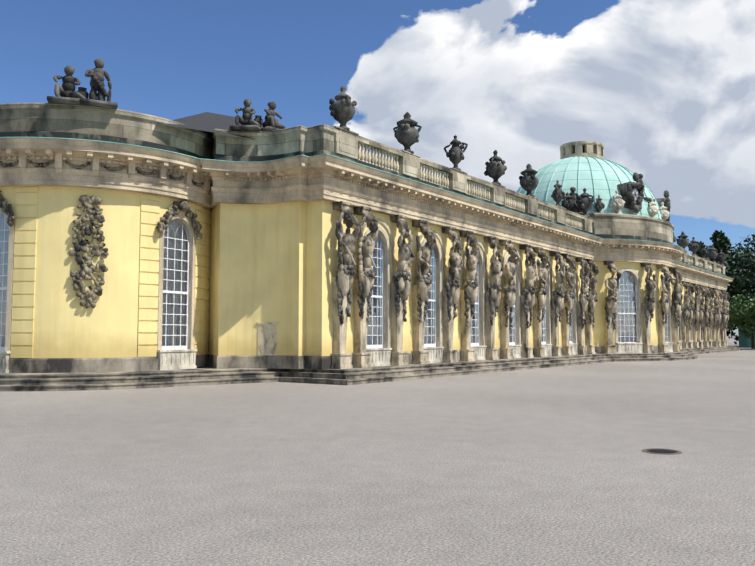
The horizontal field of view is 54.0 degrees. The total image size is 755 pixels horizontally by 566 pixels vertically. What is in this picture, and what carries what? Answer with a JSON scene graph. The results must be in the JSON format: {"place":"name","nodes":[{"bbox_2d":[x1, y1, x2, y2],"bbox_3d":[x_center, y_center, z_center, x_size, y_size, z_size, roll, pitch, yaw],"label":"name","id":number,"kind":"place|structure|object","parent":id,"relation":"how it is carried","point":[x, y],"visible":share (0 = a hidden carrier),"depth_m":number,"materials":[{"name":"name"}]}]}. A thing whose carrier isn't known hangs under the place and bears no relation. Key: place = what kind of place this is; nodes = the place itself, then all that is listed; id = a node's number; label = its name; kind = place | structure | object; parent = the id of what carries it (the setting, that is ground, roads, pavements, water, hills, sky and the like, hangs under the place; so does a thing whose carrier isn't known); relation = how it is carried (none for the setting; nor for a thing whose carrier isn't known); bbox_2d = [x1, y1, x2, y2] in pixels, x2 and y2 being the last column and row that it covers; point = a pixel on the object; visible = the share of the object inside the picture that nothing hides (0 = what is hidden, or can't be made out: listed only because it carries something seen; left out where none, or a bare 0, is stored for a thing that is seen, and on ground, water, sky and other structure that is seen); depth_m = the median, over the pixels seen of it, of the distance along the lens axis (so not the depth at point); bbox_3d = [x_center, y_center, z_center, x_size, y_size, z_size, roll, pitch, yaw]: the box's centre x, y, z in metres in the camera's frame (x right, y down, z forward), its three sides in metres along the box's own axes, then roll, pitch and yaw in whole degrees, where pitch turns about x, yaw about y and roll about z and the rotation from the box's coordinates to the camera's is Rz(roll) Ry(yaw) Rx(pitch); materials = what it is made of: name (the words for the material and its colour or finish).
{"place":"outdoors","nodes":[
{"label":"outdoors","id":0,"kind":"place"},
{"bbox_2d":[0,335,754,565],"bbox_3d":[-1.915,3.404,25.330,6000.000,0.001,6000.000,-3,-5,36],"label":"gravel ground","id":1,"kind":"structure","parent":0,"point":[552,466],"depth_m":8.84,"materials":[{"name":"grey gravel"}]},
{"bbox_2d":[0,59,614,391],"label":"palace wing","id":2,"kind":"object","parent":1,"relation":"on","point":[139,250],"visible":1,"depth_m":26.05,"materials":[{"name":"paint"}]},
{"bbox_2d":[0,210,8,350],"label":"wing window","id":3,"kind":"structure","parent":2,"relation":"in","point":[4,228],"depth_m":23.55,"materials":[{"name":"glass"}]},
{"bbox_2d":[162,219,188,349],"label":"wing window","id":4,"kind":"structure","parent":2,"relation":"in","point":[174,264],"depth_m":25.72,"materials":[{"name":"glass"}]},
{"bbox_2d":[366,233,382,347],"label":"wing window","id":5,"kind":"structure","parent":2,"relation":"in","point":[373,327],"depth_m":28.58,"materials":[{"name":"glass"}]},
{"bbox_2d":[424,242,435,346],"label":"wing window","id":6,"kind":"structure","parent":2,"relation":"in","point":[428,334],"depth_m":31.76,"materials":[{"name":"glass"}]},
{"bbox_2d":[470,250,479,345],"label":"wing window","id":7,"kind":"structure","parent":2,"relation":"in","point":[473,321],"depth_m":34.85,"materials":[{"name":"glass"}]},
{"bbox_2d":[506,257,515,344],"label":"wing window","id":8,"kind":"structure","parent":2,"relation":"in","point":[511,342],"depth_m":38.05,"materials":[{"name":"glass"}]},
{"bbox_2d":[540,264,545,343],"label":"wing window","id":9,"kind":"structure","parent":2,"relation":"in","point":[541,265],"depth_m":41.22,"materials":[{"name":"glass"}]},
{"bbox_2d":[567,269,572,342],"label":"wing window","id":10,"kind":"structure","parent":2,"relation":"in","point":[571,341],"depth_m":44.35,"materials":[{"name":"glass"}]},
{"bbox_2d":[606,351,697,361],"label":"steps","id":11,"kind":"structure","parent":1,"relation":"on","point":[669,356],"depth_m":46.47,"materials":[{"name":"grey stone"}]},
{"bbox_2d":[595,346,658,353],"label":"wall plinth","id":12,"kind":"structure","parent":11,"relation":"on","point":[599,349],"depth_m":46.65,"materials":[{"name":"beige stone"}]},
{"bbox_2d":[641,448,681,454],"bbox_3d":[3.966,2.350,10.332,0.540,0.006,0.540,-3,-5,36],"label":"drain rim","id":13,"kind":"object","parent":1,"relation":"on","point":[645,451],"visible":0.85,"depth_m":10.21,"materials":[{"name":"grey metal"}]},
{"bbox_2d":[646,449,677,453],"bbox_3d":[3.966,2.347,10.332,0.420,0.008,0.420,-3,-5,36],"label":"drain cover","id":14,"kind":"object","parent":13,"relation":"in","point":[665,451],"visible":0.96,"depth_m":10.33,"materials":[{"name":"black metal"}]},
{"bbox_2d":[671,231,741,354],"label":"palace wing","id":15,"kind":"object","parent":1,"relation":"on","point":[703,317],"visible":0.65,"depth_m":68.70,"materials":[{"name":"stone"}]},
{"bbox_2d":[690,241,736,327],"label":"conifer tree","id":16,"kind":"object","parent":1,"relation":"on","point":[700,255],"depth_m":95.12,"materials":[{"name":"green plant"}]},
{"bbox_2d":[707,234,754,302],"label":"deciduous tree","id":17,"kind":"object","parent":1,"relation":"on","point":[742,248],"depth_m":102.93,"materials":[{"name":"green plant"}]},
{"bbox_2d":[710,230,753,343],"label":"conifer tree","id":18,"kind":"object","parent":1,"relation":"on","point":[720,240],"depth_m":99.36,"materials":[{"name":"green plant"}]},
{"bbox_2d":[717,246,754,301],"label":"deciduous tree","id":19,"kind":"object","parent":1,"relation":"on","point":[746,277],"depth_m":98.00,"materials":[{"name":"green plant"}]},
{"bbox_2d":[727,294,754,348],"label":"trimmed tree","id":20,"kind":"object","parent":1,"relation":"on","point":[743,313],"depth_m":86.13,"materials":[{"name":"green plant"}]},
{"bbox_2d":[738,307,754,347],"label":"trellis pavilion","id":21,"kind":"structure","parent":1,"relation":"on","point":[745,342],"depth_m":95.15,"materials":[{"name":"teal"}]},
{"bbox_2d":[0,0,754,334],"label":"sky","id":22,"kind":"structure","parent":0,"point":[666,87],"materials":[{"name":"blue"}]},
{"bbox_2d":[513,157,661,219],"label":"dome","id":23,"kind":"structure","parent":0,"point":[586,182],"depth_m":49.46,"materials":[{"name":"teal metal"}]},
{"bbox_2d":[516,156,659,218],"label":"dome ribs","id":24,"kind":"object","parent":23,"relation":"attached to","point":[625,168],"visible":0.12,"depth_m":50.48,"materials":[{"name":"teal metal"}]},
{"bbox_2d":[560,141,603,158],"bbox_3d":[15.091,-9.416,54.608,3.099,1.230,3.740,-3,-5,36],"label":"dome lantern","id":25,"kind":"object","parent":24,"relation":"attached to","point":[593,149],"depth_m":53.26,"materials":[{"name":"beige stone"}]},
{"bbox_2d":[617,172,644,212],"bbox_3d":[16.531,-5.863,49.046,2.107,2.711,1.980,-3,-5,36],"label":"dome dormer frame","id":26,"kind":"object","parent":24,"relation":"on","point":[626,189],"visible":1,"depth_m":48.39,"materials":[{"name":"grey stone"}]},
{"bbox_2d":[632,189,637,199],"bbox_3d":[16.892,-5.799,48.502,0.226,0.760,0.491,-3,-5,36],"label":"dome dormer glass","id":27,"kind":"object","parent":26,"relation":"in","point":[633,193],"visible":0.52,"depth_m":48.52,"materials":[{"name":"grey glass"}]},
{"bbox_2d":[656,190,670,222],"bbox_3d":[20.593,-5.487,54.583,2.140,2.710,1.966,-3,-5,36],"label":"statue","id":28,"kind":"object","parent":24,"relation":"on","point":[666,200],"visible":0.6,"depth_m":53.92,"materials":[{"name":"grey stone"}]},
{"bbox_2d":[592,261,670,345],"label":"wall","id":29,"kind":"structure","parent":0,"point":[599,332],"depth_m":47.74,"materials":[{"name":"yellow paint"}]},
{"bbox_2d":[603,261,620,353],"bbox_3d":[14.765,1.506,46.574,1.116,5.850,0.858,1,-4,-12],"label":"caryatid statue","id":30,"kind":"object","parent":29,"relation":"on","point":[610,306],"visible":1,"depth_m":46.49,"materials":[{"name":"stone"}]},
{"bbox_2d":[618,271,637,342],"bbox_3d":[15.876,1.599,47.900,2.360,5.310,0.685,2,-4,-24],"label":"bow window","id":31,"kind":"structure","parent":29,"relation":"on","point":[627,318],"depth_m":47.77,"materials":[{"name":"glass"}]},
{"bbox_2d":[616,343,642,352],"bbox_3d":[16.095,4.149,47.240,2.140,0.670,0.160,2,-4,-24],"label":"bow apron","id":32,"kind":"object","parent":29,"relation":"attached to","point":[629,347],"visible":1,"depth_m":47.17,"materials":[{"name":"beige stone"}]},
{"bbox_2d":[588,213,673,242],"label":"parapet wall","id":33,"kind":"structure","parent":29,"relation":"on","point":[624,224],"depth_m":47.68,"materials":[{"name":"stone"}]},
{"bbox_2d":[561,192,573,209],"bbox_3d":[12.188,-5.120,47.416,0.787,1.410,0.800,1,-4,-8],"label":"urn","id":34,"kind":"object","parent":33,"relation":"on","point":[567,202],"visible":0.94,"depth_m":47.18,"materials":[{"name":"black stone"}]},
{"bbox_2d":[569,187,582,214],"bbox_3d":[12.557,-5.236,47.556,1.287,1.950,1.208,-1,-4,16],"label":"statue","id":35,"kind":"object","parent":33,"relation":"on","point":[573,194],"visible":0.4,"depth_m":47.52,"materials":[{"name":"black stone"}]},
{"bbox_2d":[594,195,604,212],"bbox_3d":[14.290,-5.037,47.705,0.736,1.269,0.668,1,-4,-12],"label":"urn","id":36,"kind":"object","parent":33,"relation":"on","point":[599,206],"visible":0.92,"depth_m":47.54,"materials":[{"name":"black stone"}]},
{"bbox_2d":[609,190,624,213],"bbox_3d":[15.527,-5.215,48.081,0.991,1.692,1.046,1,-4,-15],"label":"urn","id":37,"kind":"object","parent":33,"relation":"on","point":[617,203],"visible":0.96,"depth_m":47.83,"materials":[{"name":"stone"}]},
{"bbox_2d":[637,174,654,201],"bbox_3d":[18.154,-6.559,50.815,1.289,1.952,1.215,4,-6,-44],"label":"statue","id":38,"kind":"object","parent":33,"relation":"on","point":[640,180],"visible":0.17,"depth_m":50.63,"materials":[{"name":"grey stone"}]},
{"bbox_2d":[648,198,658,217],"bbox_3d":[18.611,-5.003,50.180,0.905,1.556,1.095,-3,-5,36],"label":"urn","id":39,"kind":"object","parent":33,"relation":"on","point":[653,209],"visible":0.77,"depth_m":49.88,"materials":[{"name":"stone"}]},
{"bbox_2d":[659,202,669,220],"bbox_3d":[20.178,-4.910,52.433,0.991,1.692,1.046,1,-4,-15],"label":"urn","id":40,"kind":"object","parent":33,"relation":"on","point":[665,213],"visible":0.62,"depth_m":52.10,"materials":[{"name":"stone"}]},
{"bbox_2d":[595,239,683,267],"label":"entablature","id":41,"kind":"structure","parent":29,"relation":"on","point":[629,255],"depth_m":47.39,"materials":[{"name":"beige stone"}]},
{"bbox_2d":[594,234,672,243],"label":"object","id":42,"kind":"object","parent":41,"relation":"on","point":[610,236],"visible":0.44,"depth_m":47.46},
{"bbox_2d":[602,244,681,259],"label":"bow dentils","id":43,"kind":"object","parent":41,"relation":"attached to","point":[679,255],"visible":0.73,"depth_m":47.97,"materials":[{"name":"beige stone"}]},
{"bbox_2d":[603,238,683,248],"bbox_3d":[19.017,-2.453,51.259,3.609,0.098,14.224,-3,-5,36],"label":"bow copper flashing","id":44,"kind":"object","parent":41,"relation":"on","point":[645,240],"visible":0.21,"depth_m":47.17,"materials":[{"name":"teal metal"}]},
{"bbox_2d":[614,268,670,342],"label":"bow window surrounds","id":45,"kind":"object","parent":29,"relation":"attached to","point":[639,301],"visible":0.44,"depth_m":47.81,"materials":[{"name":"beige stone"}]},
{"bbox_2d":[640,262,656,352],"bbox_3d":[17.593,1.594,47.834,1.203,5.850,0.864,3,-5,-34],"label":"caryatid statue","id":46,"kind":"object","parent":29,"relation":"on","point":[648,305],"visible":1,"depth_m":47.73,"materials":[{"name":"stone"}]},
{"bbox_2d":[656,264,671,352],"bbox_3d":[19.047,1.681,49.072,0.844,5.850,1.134,-4,-6,44],"label":"caryatid statue","id":47,"kind":"object","parent":29,"relation":"on","point":[662,307],"visible":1,"depth_m":48.96,"materials":[{"name":"stone"}]},
{"bbox_2d":[664,277,667,341],"bbox_3d":[19.299,1.798,50.757,0.685,5.310,2.360,-3,-5,36],"label":"bow window","id":48,"kind":"structure","parent":29,"relation":"attached to","point":[666,333],"depth_m":51.00,"materials":[{"name":"glass"}]},
{"bbox_2d":[665,342,672,351],"bbox_3d":[19.725,4.360,50.266,0.160,0.670,2.140,-3,-5,36],"label":"bow apron","id":49,"kind":"object","parent":29,"relation":"attached to","point":[670,347],"visible":0.6,"depth_m":50.52,"materials":[{"name":"stone"}]},
{"bbox_2d":[669,267,682,351],"bbox_3d":[20.825,1.849,51.485,0.866,5.850,1.224,-2,-5,28],"label":"caryatid statue","id":50,"kind":"object","parent":29,"relation":"on","point":[675,306],"visible":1,"depth_m":51.34,"materials":[{"name":"stone"}]},
{"bbox_2d":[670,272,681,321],"bbox_3d":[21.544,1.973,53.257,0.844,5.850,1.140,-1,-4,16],"label":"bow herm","id":51,"kind":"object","parent":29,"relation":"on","point":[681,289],"visible":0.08,"depth_m":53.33,"materials":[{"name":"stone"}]}
]}

